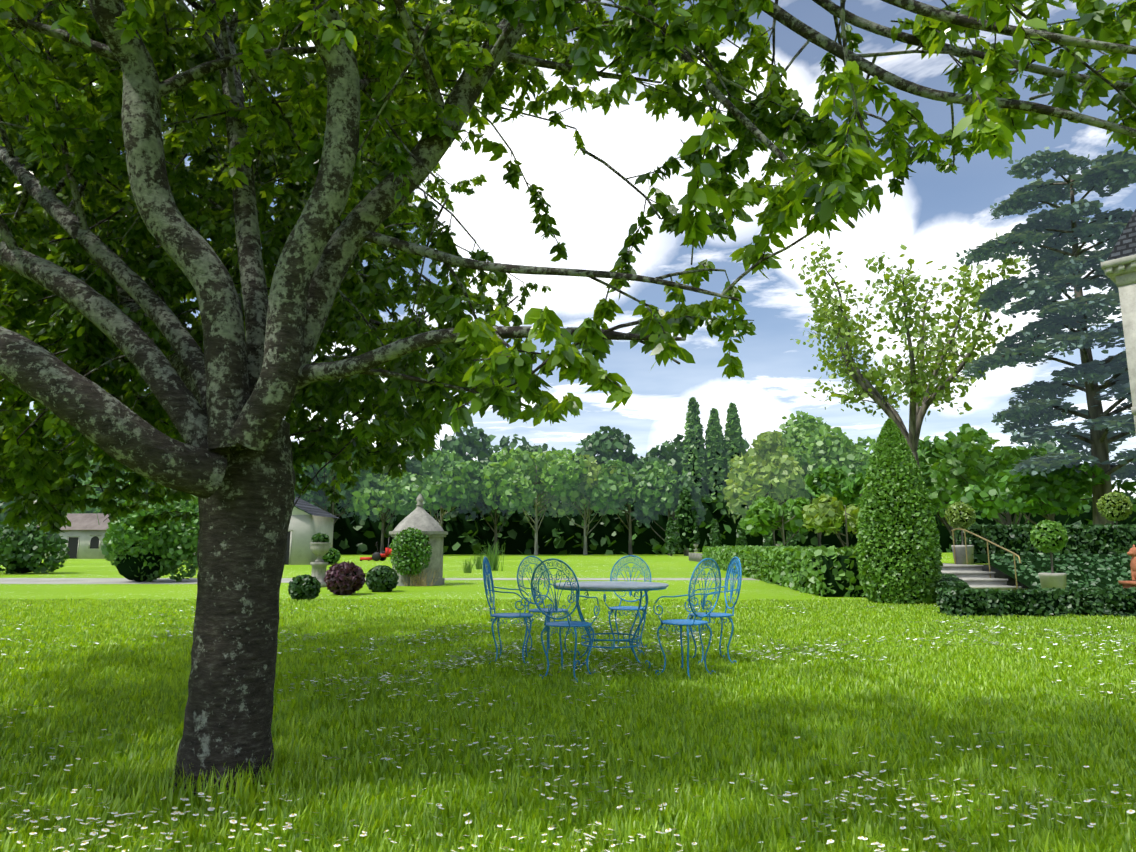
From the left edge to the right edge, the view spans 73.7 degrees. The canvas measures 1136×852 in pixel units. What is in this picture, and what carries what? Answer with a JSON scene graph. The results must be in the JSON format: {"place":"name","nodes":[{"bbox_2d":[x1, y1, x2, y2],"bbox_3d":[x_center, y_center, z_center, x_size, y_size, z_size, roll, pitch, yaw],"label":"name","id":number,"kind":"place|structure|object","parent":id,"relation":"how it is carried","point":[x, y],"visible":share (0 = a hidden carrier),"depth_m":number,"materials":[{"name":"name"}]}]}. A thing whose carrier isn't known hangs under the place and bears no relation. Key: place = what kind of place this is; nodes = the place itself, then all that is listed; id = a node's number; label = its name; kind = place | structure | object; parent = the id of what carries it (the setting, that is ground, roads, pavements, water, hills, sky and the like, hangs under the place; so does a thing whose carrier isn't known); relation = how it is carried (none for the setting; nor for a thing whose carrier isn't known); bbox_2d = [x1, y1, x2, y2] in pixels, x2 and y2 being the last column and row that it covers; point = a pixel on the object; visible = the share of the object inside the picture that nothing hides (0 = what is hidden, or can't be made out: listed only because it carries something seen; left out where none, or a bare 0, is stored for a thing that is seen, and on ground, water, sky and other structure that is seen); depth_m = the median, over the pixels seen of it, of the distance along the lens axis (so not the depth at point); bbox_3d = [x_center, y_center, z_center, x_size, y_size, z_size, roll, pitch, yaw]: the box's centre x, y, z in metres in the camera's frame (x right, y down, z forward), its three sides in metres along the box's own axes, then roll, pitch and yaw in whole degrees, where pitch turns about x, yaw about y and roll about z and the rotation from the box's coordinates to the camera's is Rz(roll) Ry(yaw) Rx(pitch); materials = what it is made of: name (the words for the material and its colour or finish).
{"place":"outdoors","nodes":[
{"label":"outdoors","id":0,"kind":"place"},
{"bbox_2d":[0,578,757,583],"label":"gravel drive","id":1,"kind":"structure","parent":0,"point":[85,581],"depth_m":25.47,"materials":[{"name":"grey gravel"}]},
{"bbox_2d":[403,571,438,585],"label":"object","id":2,"kind":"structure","parent":0,"point":[421,580],"depth_m":21.26,"materials":[{"name":"brown"}]},
{"bbox_2d":[460,558,475,572],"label":"ornamental grass","id":3,"kind":"object","parent":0,"point":[468,569],"depth_m":31.70,"materials":[{"name":"green plant"}]},
{"bbox_2d":[471,553,486,568],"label":"ornamental grass","id":4,"kind":"object","parent":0,"point":[477,564],"depth_m":36.85,"materials":[{"name":"green plant"}]},
{"bbox_2d":[480,540,505,570],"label":"ornamental grass","id":5,"kind":"object","parent":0,"point":[493,560],"depth_m":34.63,"materials":[{"name":"green plant"}]},
{"bbox_2d":[0,554,1135,851],"bbox_3d":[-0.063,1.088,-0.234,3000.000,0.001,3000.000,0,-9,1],"label":"lawn ground","id":6,"kind":"structure","parent":0,"point":[658,566],"depth_m":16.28,"materials":[{"name":"green plant"}]},
{"bbox_2d":[0,519,69,573],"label":"dark shrub","id":7,"kind":"object","parent":6,"relation":"on","point":[23,551],"visible":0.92,"depth_m":30.55,"materials":[{"name":"green plant"}]},
{"bbox_2d":[0,473,74,522],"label":"tree","id":8,"kind":"object","parent":6,"relation":"on","point":[3,515],"visible":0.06,"depth_m":86.15,"materials":[{"name":"green plant"}]},
{"bbox_2d":[37,513,118,558],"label":"outbuilding","id":9,"kind":"structure","parent":6,"relation":"on","point":[84,534],"depth_m":67.98,"materials":[{"name":"paint"}]},
{"bbox_2d":[67,457,181,512],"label":"tree","id":10,"kind":"object","parent":6,"relation":"on","point":[98,494],"depth_m":85.91,"materials":[{"name":"green plant"}]},
{"bbox_2d":[92,480,198,581],"bbox_3d":[-13.144,3.343,24.121,4.246,3.207,3.336,-5,-10,27],"label":"shrub","id":11,"kind":"object","parent":6,"relation":"on","point":[155,551],"visible":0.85,"depth_m":23.50,"materials":[{"name":"green plant"}]},
{"bbox_2d":[166,489,197,506],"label":"tree","id":12,"kind":"object","parent":6,"relation":"on","point":[190,501],"depth_m":90.04,"materials":[{"name":"green plant"}]},
{"bbox_2d":[77,736,358,829],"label":"trunk foot grass","id":13,"kind":"structure","parent":6,"relation":"on","point":[158,775],"depth_m":3.38,"materials":[{"name":"green plant"}]},
{"bbox_2d":[193,496,337,564],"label":"outbuilding","id":14,"kind":"structure","parent":6,"relation":"on","point":[304,528],"depth_m":46.26,"materials":[{"name":"paint"}]},
{"bbox_2d":[288,574,320,600],"bbox_3d":[-5.455,3.359,15.697,0.678,0.589,0.664,0,-9,1],"label":"box ball","id":15,"kind":"object","parent":6,"relation":"on","point":[305,586],"visible":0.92,"depth_m":15.50,"materials":[{"name":"green plant"}]},
{"bbox_2d":[294,466,329,514],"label":"tree","id":16,"kind":"object","parent":6,"relation":"on","point":[319,498],"visible":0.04,"depth_m":94.15,"materials":[{"name":"green plant"}]},
{"bbox_2d":[310,543,330,586],"bbox_3d":[-6.858,3.826,20.888,0.560,1.210,0.560,0,-9,1],"label":"stone urn","id":17,"kind":"object","parent":6,"relation":"on","point":[319,551],"visible":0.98,"depth_m":20.76,"materials":[{"name":"grey stone"}]},
{"bbox_2d":[311,533,329,542],"bbox_3d":[-6.867,3.137,20.989,0.499,0.376,0.498,0,-9,1],"label":"plant","id":18,"kind":"object","parent":17,"relation":"on","point":[319,538],"visible":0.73,"depth_m":20.86,"materials":[{"name":"green plant"}]},
{"bbox_2d":[322,548,340,564],"bbox_3d":[-14.417,7.901,45.891,1.282,1.078,1.282,0,-9,1],"label":"bed shrub","id":19,"kind":"object","parent":6,"relation":"on","point":[331,556],"visible":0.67,"depth_m":45.55,"materials":[{"name":"green plant"}]},
{"bbox_2d":[294,430,380,547],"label":"tree","id":20,"kind":"object","parent":6,"relation":"on","point":[326,469],"depth_m":95.25,"materials":[{"name":"green plant"}]},
{"bbox_2d":[324,561,365,594],"bbox_3d":[-5.180,3.546,17.633,0.923,0.818,0.944,0,-9,1],"label":"purple shrub","id":21,"kind":"object","parent":6,"relation":"on","point":[345,578],"visible":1,"depth_m":17.37,"materials":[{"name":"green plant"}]},
{"bbox_2d":[360,537,391,560],"bbox_3d":[-14.015,9.344,57.464,3.050,1.769,1.600,-1,-9,9],"label":"ride on mower","id":22,"kind":"object","parent":6,"relation":"on","point":[381,556],"visible":0.65,"depth_m":56.85,"materials":[{"name":"red metal"}]},
{"bbox_2d":[336,470,423,552],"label":"tree","id":23,"kind":"object","parent":6,"relation":"on","point":[364,493],"depth_m":94.71,"materials":[{"name":"green plant"}]},
{"bbox_2d":[365,565,399,591],"bbox_3d":[-4.606,3.808,18.763,0.841,0.739,0.829,0,-9,1],"label":"box ball","id":24,"kind":"object","parent":6,"relation":"on","point":[382,578],"visible":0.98,"depth_m":18.53,"materials":[{"name":"green plant"}]},
{"bbox_2d":[377,448,433,475],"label":"tree","id":25,"kind":"object","parent":6,"relation":"on","point":[411,467],"visible":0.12,"depth_m":119.08,"materials":[{"name":"green plant"}]},
{"bbox_2d":[389,527,431,585],"bbox_3d":[-4.441,3.686,21.407,1.233,1.656,0.650,0,-9,1],"label":"topiary bush","id":26,"kind":"object","parent":6,"relation":"on","point":[397,548],"depth_m":21.31,"materials":[{"name":"green plant"}]},
{"bbox_2d":[389,494,447,585],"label":"stone pavilion","id":27,"kind":"structure","parent":6,"relation":"on","point":[419,517],"depth_m":21.86,"materials":[{"name":"beige stone"}]},
{"bbox_2d":[379,448,495,527],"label":"tree","id":28,"kind":"object","parent":6,"relation":"on","point":[460,481],"depth_m":91.23,"materials":[{"name":"green plant"}]},
{"bbox_2d":[413,426,497,475],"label":"tree","id":29,"kind":"object","parent":6,"relation":"on","point":[469,443],"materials":[{"name":"green plant"}]},
{"bbox_2d":[455,461,534,554],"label":"tree","id":30,"kind":"object","parent":6,"relation":"on","point":[479,504],"depth_m":98.13,"materials":[{"name":"green plant"}]},
{"bbox_2d":[483,557,532,664],"bbox_3d":[-0.577,1.778,7.347,0.488,1.008,0.507,-1,-9,4],"label":"garden chair","id":31,"kind":"object","parent":6,"relation":"on","point":[486,572],"visible":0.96,"depth_m":7.32,"materials":[{"name":"blue metal"}]},
{"bbox_2d":[491,434,556,500],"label":"tree","id":32,"kind":"object","parent":6,"relation":"on","point":[504,441],"visible":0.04,"depth_m":128.88,"materials":[{"name":"green plant"}]},
{"bbox_2d":[481,447,591,554],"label":"tree","id":33,"kind":"object","parent":6,"relation":"on","point":[513,475],"depth_m":91.07,"materials":[{"name":"green plant"}]},
{"bbox_2d":[517,556,574,654],"bbox_3d":[-0.229,1.870,7.929,0.507,1.008,0.488,9,-12,-44],"label":"garden chair","id":34,"kind":"object","parent":6,"relation":"on","point":[537,610],"visible":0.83,"depth_m":7.99,"materials":[{"name":"blue metal"}]},
{"bbox_2d":[531,558,599,681],"bbox_3d":[-0.017,1.641,6.487,0.507,1.008,0.488,-5,-10,27],"label":"garden chair","id":35,"kind":"object","parent":6,"relation":"on","point":[569,624],"visible":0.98,"depth_m":6.39,"materials":[{"name":"blue metal"}]},
{"bbox_2d":[0,0,1135,795],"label":"cherry tree","id":36,"kind":"object","parent":6,"relation":"on","point":[854,168],"depth_m":3.59,"materials":[{"name":"green plant"}]},
{"bbox_2d":[0,604,1135,851],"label":"lawn daisies","id":37,"kind":"object","parent":6,"relation":"on","point":[444,662],"visible":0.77,"depth_m":5.20,"materials":[{"name":"white plant"}]},
{"bbox_2d":[2,492,1135,553],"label":"forest understorey","id":38,"kind":"object","parent":6,"relation":"on","point":[608,534],"visible":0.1,"depth_m":104.08,"materials":[{"name":"green plant"}]},
{"bbox_2d":[543,454,626,554],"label":"tree","id":39,"kind":"object","parent":6,"relation":"on","point":[593,473],"depth_m":93.37,"materials":[{"name":"green plant"}]},
{"bbox_2d":[575,426,642,479],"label":"tree","id":40,"kind":"object","parent":6,"relation":"on","point":[605,445],"visible":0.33,"depth_m":125.21,"materials":[{"name":"green plant"}]},
{"bbox_2d":[552,581,668,668],"bbox_3d":[0.408,1.895,7.264,1.120,0.750,1.120,0,-9,1],"label":"garden table","id":41,"kind":"object","parent":6,"relation":"on","point":[631,586],"visible":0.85,"depth_m":7.02,"materials":[{"name":"blue metal"}]},
{"bbox_2d":[603,555,650,651],"bbox_3d":[0.648,1.914,8.205,0.507,1.008,0.488,-2,-9,14],"label":"garden chair","id":42,"kind":"object","parent":6,"relation":"on","point":[626,608],"visible":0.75,"depth_m":8.34,"materials":[{"name":"blue metal"}]},
{"bbox_2d":[584,459,678,554],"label":"tree","id":43,"kind":"object","parent":6,"relation":"on","point":[649,484],"depth_m":91.61,"materials":[{"name":"green plant"}]},
{"bbox_2d":[631,434,685,476],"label":"tree","id":44,"kind":"object","parent":6,"relation":"on","point":[671,454],"visible":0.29,"depth_m":118.13,"materials":[{"name":"green plant"}]},
{"bbox_2d":[630,474,707,554],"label":"tree","id":45,"kind":"object","parent":6,"relation":"on","point":[681,481],"depth_m":91.38,"materials":[{"name":"green plant"}]},
{"bbox_2d":[664,517,677,555],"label":"cypress tree","id":46,"kind":"object","parent":6,"relation":"on","point":[671,539],"depth_m":86.55,"materials":[{"name":"green plant"}]},
{"bbox_2d":[653,558,720,676],"bbox_3d":[1.046,1.665,6.639,0.507,1.008,0.488,9,-12,-44],"label":"garden chair","id":47,"kind":"object","parent":6,"relation":"on","point":[687,623],"visible":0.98,"depth_m":6.59,"materials":[{"name":"blue metal"}]},
{"bbox_2d":[674,485,700,555],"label":"cypress tree","id":48,"kind":"object","parent":6,"relation":"on","point":[686,517],"depth_m":88.53,"materials":[{"name":"green plant"}]},
{"bbox_2d":[681,396,707,497],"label":"cypress tree","id":49,"kind":"object","parent":6,"relation":"on","point":[693,461],"visible":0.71,"depth_m":111.65,"materials":[{"name":"green plant"}]},
{"bbox_2d":[702,408,726,501],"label":"cypress tree","id":50,"kind":"object","parent":6,"relation":"on","point":[715,455],"visible":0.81,"depth_m":111.36,"materials":[{"name":"green plant"}]},
{"bbox_2d":[688,556,741,663],"bbox_3d":[1.426,1.785,7.395,0.488,1.008,0.507,1,-9,-6],"label":"garden chair","id":51,"kind":"object","parent":6,"relation":"on","point":[715,615],"visible":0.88,"depth_m":7.40,"materials":[{"name":"blue metal"}]},
{"bbox_2d":[709,519,721,546],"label":"cypress crown","id":52,"kind":"object","parent":6,"relation":"on","point":[715,538],"visible":0.75,"depth_m":86.58},
{"bbox_2d":[722,402,745,485],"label":"cypress tree","id":53,"kind":"object","parent":6,"relation":"on","point":[733,443],"visible":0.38,"depth_m":111.92,"materials":[{"name":"green plant"}]},
{"bbox_2d":[735,520,746,546],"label":"cypress tree","id":54,"kind":"object","parent":6,"relation":"on","point":[741,537],"visible":0.65,"depth_m":86.49,"materials":[{"name":"green plant"}]},
{"bbox_2d":[722,430,811,544],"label":"tree","id":55,"kind":"object","parent":6,"relation":"on","point":[768,460],"depth_m":89.31,"materials":[{"name":"green plant"}]},
{"bbox_2d":[762,529,774,546],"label":"cypress tree","id":56,"kind":"object","parent":6,"relation":"on","point":[768,540],"visible":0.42,"depth_m":86.34,"materials":[{"name":"green plant"}]},
{"bbox_2d":[743,438,797,494],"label":"tree","id":57,"kind":"object","parent":6,"relation":"on","point":[746,446],"depth_m":127.65,"materials":[{"name":"green plant"}]},
{"bbox_2d":[701,544,867,596],"bbox_3d":[7.786,5.556,31.436,2.189,1.331,30.296,-1,-9,5],"label":"loose hedge","id":58,"kind":"object","parent":6,"relation":"on","point":[830,571],"visible":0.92,"depth_m":18.69,"materials":[{"name":"green plant"}]},
{"bbox_2d":[786,530,796,546],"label":"cypress tree","id":59,"kind":"object","parent":6,"relation":"on","point":[792,541],"visible":0.6,"depth_m":86.38,"materials":[{"name":"green plant"}]},
{"bbox_2d":[772,411,875,546],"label":"tree","id":60,"kind":"object","parent":6,"relation":"on","point":[811,442],"depth_m":92.18,"materials":[{"name":"green plant"}]},
{"bbox_2d":[804,461,868,534],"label":"tree","id":61,"kind":"object","parent":6,"relation":"on","point":[844,484],"depth_m":69.38,"materials":[{"name":"green plant"}]},
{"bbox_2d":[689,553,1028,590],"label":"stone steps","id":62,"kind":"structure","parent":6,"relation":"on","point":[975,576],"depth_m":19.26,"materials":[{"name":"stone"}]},
{"bbox_2d":[802,493,859,546],"bbox_3d":[15.828,6.036,43.905,4.298,4.255,4.093,0,-9,1],"label":"tree","id":63,"kind":"object","parent":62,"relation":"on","point":[821,511],"depth_m":43.15,"materials":[{"name":"green plant"}]},
{"bbox_2d":[951,528,1020,588],"bbox_3d":[10.731,3.410,19.521,0.044,1.603,3.210,0,-9,1],"label":"step handrail","id":64,"kind":"object","parent":62,"relation":"on","point":[1013,553],"visible":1,"depth_m":19.35,"materials":[{"name":"gold metal"}]},
{"bbox_2d":[856,418,942,603],"bbox_3d":[6.549,1.657,15.183,1.604,3.675,1.594,0,-9,1],"label":"cone yew","id":65,"kind":"object","parent":6,"relation":"on","point":[899,550],"visible":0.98,"depth_m":14.65,"materials":[{"name":"green plant"}]},
{"bbox_2d":[935,573,969,605],"bbox_3d":[7.935,3.393,15.794,0.620,0.567,4.678,-4,-10,24],"label":"box hedge","id":66,"kind":"object","parent":6,"relation":"on","point":[947,581],"visible":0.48,"depth_m":13.97,"materials":[{"name":"green plant"}]},
{"bbox_2d":[917,423,990,544],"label":"tree","id":67,"kind":"object","parent":6,"relation":"on","point":[927,458],"depth_m":69.29,"materials":[{"name":"green plant"}]},
{"bbox_2d":[935,587,1080,617],"bbox_3d":[7.017,2.826,12.107,2.098,0.527,0.619,0,-9,1],"label":"box hedge","id":68,"kind":"object","parent":6,"relation":"on","point":[1045,602],"visible":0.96,"depth_m":11.89,"materials":[{"name":"green plant"}]},
{"bbox_2d":[927,430,1091,524],"bbox_3d":[35.600,5.560,61.572,11.851,10.730,12.181,0,-9,1],"label":"tree","id":69,"kind":"object","parent":6,"relation":"on","point":[973,470],"depth_m":61.39,"materials":[{"name":"green plant"}]},
{"bbox_2d":[1038,552,1066,588],"bbox_3d":[10.808,3.269,16.904,0.467,1.061,0.467,9,-12,-44],"label":"topiary pot","id":70,"kind":"object","parent":6,"relation":"on","point":[1052,579],"visible":0.62,"depth_m":16.75,"materials":[{"name":"stone"}]},
{"bbox_2d":[1029,519,1068,552],"bbox_3d":[10.813,2.479,17.034,0.748,0.770,0.754,0,-9,1],"label":"topiary ball","id":71,"kind":"object","parent":70,"relation":"on","point":[1048,536],"visible":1,"depth_m":16.83,"materials":[{"name":"green plant"}]},
{"bbox_2d":[972,551,1135,589],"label":"ivy bank","id":72,"kind":"structure","parent":6,"relation":"on","point":[1084,570],"depth_m":19.26,"materials":[{"name":"green plant"}]},
{"bbox_2d":[1031,436,1080,499],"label":"tree","id":73,"kind":"object","parent":6,"relation":"on","point":[1050,445],"visible":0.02,"depth_m":119.73,"materials":[{"name":"green plant"}]},
{"bbox_2d":[1071,585,1135,616],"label":"box hedge","id":74,"kind":"object","parent":6,"relation":"on","point":[1104,601],"visible":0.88,"depth_m":11.88,"materials":[{"name":"green plant"}]},
{"bbox_2d":[1101,209,1135,432],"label":"house","id":75,"kind":"structure","parent":6,"relation":"on","point":[1118,266],"depth_m":26.54,"materials":[{"name":"paint"}]},
{"bbox_2d":[1118,545,1135,587],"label":"terracotta statue","id":76,"kind":"object","parent":6,"relation":"on","point":[1132,553],"visible":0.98,"depth_m":13.79,"materials":[{"name":"orange ceramic"}]},
{"bbox_2d":[0,0,1135,497],"label":"sky","id":77,"kind":"structure","parent":0,"point":[938,215],"materials":[{"name":"white"}]},
{"bbox_2d":[693,544,697,551],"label":"stone urn","id":78,"kind":"object","parent":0,"point":[695,546],"visible":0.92,"depth_m":84.51,"materials":[{"name":"grey stone"}]},
{"bbox_2d":[689,552,987,563],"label":"terrace lawn","id":79,"kind":"structure","parent":0,"point":[947,557],"depth_m":30.27,"materials":[{"name":"green plant"}]},
{"bbox_2d":[739,495,812,545],"bbox_3d":[16.635,8.111,59.939,6.512,5.180,5.046,0,-9,1],"label":"tree","id":80,"kind":"object","parent":79,"relation":"on","point":[764,510],"depth_m":59.17,"materials":[{"name":"green plant"}]},
{"bbox_2d":[951,530,973,563],"bbox_3d":[11.013,3.314,21.147,0.467,1.061,0.467,9,-12,-44],"label":"topiary pot","id":81,"kind":"object","parent":79,"relation":"on","point":[960,552],"visible":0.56,"depth_m":20.98,"materials":[{"name":"stone"}]},
{"bbox_2d":[945,501,975,529],"bbox_3d":[11.011,2.505,21.266,0.796,0.822,0.786,0,-9,1],"label":"topiary ball","id":82,"kind":"object","parent":81,"relation":"on","point":[960,514],"visible":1,"depth_m":21.05,"materials":[{"name":"green plant"}]},
{"bbox_2d":[954,523,1135,562],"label":"yew hedge","id":83,"kind":"object","parent":79,"relation":"on","point":[1106,538],"depth_m":21.65,"materials":[{"name":"green plant"}]},
{"bbox_3d":[17.759,3.661,24.451,0.660,1.411,0.660,0,-9,1],"label":"terrace topiary pot","id":84,"kind":"object","parent":79,"relation":"on","visible":0},
{"bbox_2d":[1096,491,1132,520],"bbox_3d":[17.762,2.612,24.623,1.000,1.002,0.969,0,-9,1],"label":"topiary ball","id":85,"kind":"object","parent":84,"relation":"in","point":[1113,506],"visible":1,"depth_m":24.37,"materials":[{"name":"green plant"}]},
{"bbox_2d":[790,232,1033,468],"bbox_3d":[26.366,-2.534,58.557,16.651,25.823,16.838,0,-9,1],"label":"tree","id":86,"kind":"object","parent":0,"point":[873,374],"depth_m":58.09,"materials":[{"name":"green plant"}]},
{"bbox_2d":[948,147,1135,524],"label":"cedar of lebanon","id":87,"kind":"object","parent":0,"point":[1118,170],"depth_m":47.39,"materials":[{"name":"green plant"}]},
{"bbox_2d":[949,453,1135,524],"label":"tree","id":88,"kind":"object","parent":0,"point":[1021,493],"depth_m":47.42,"materials":[{"name":"green plant"}]}
]}

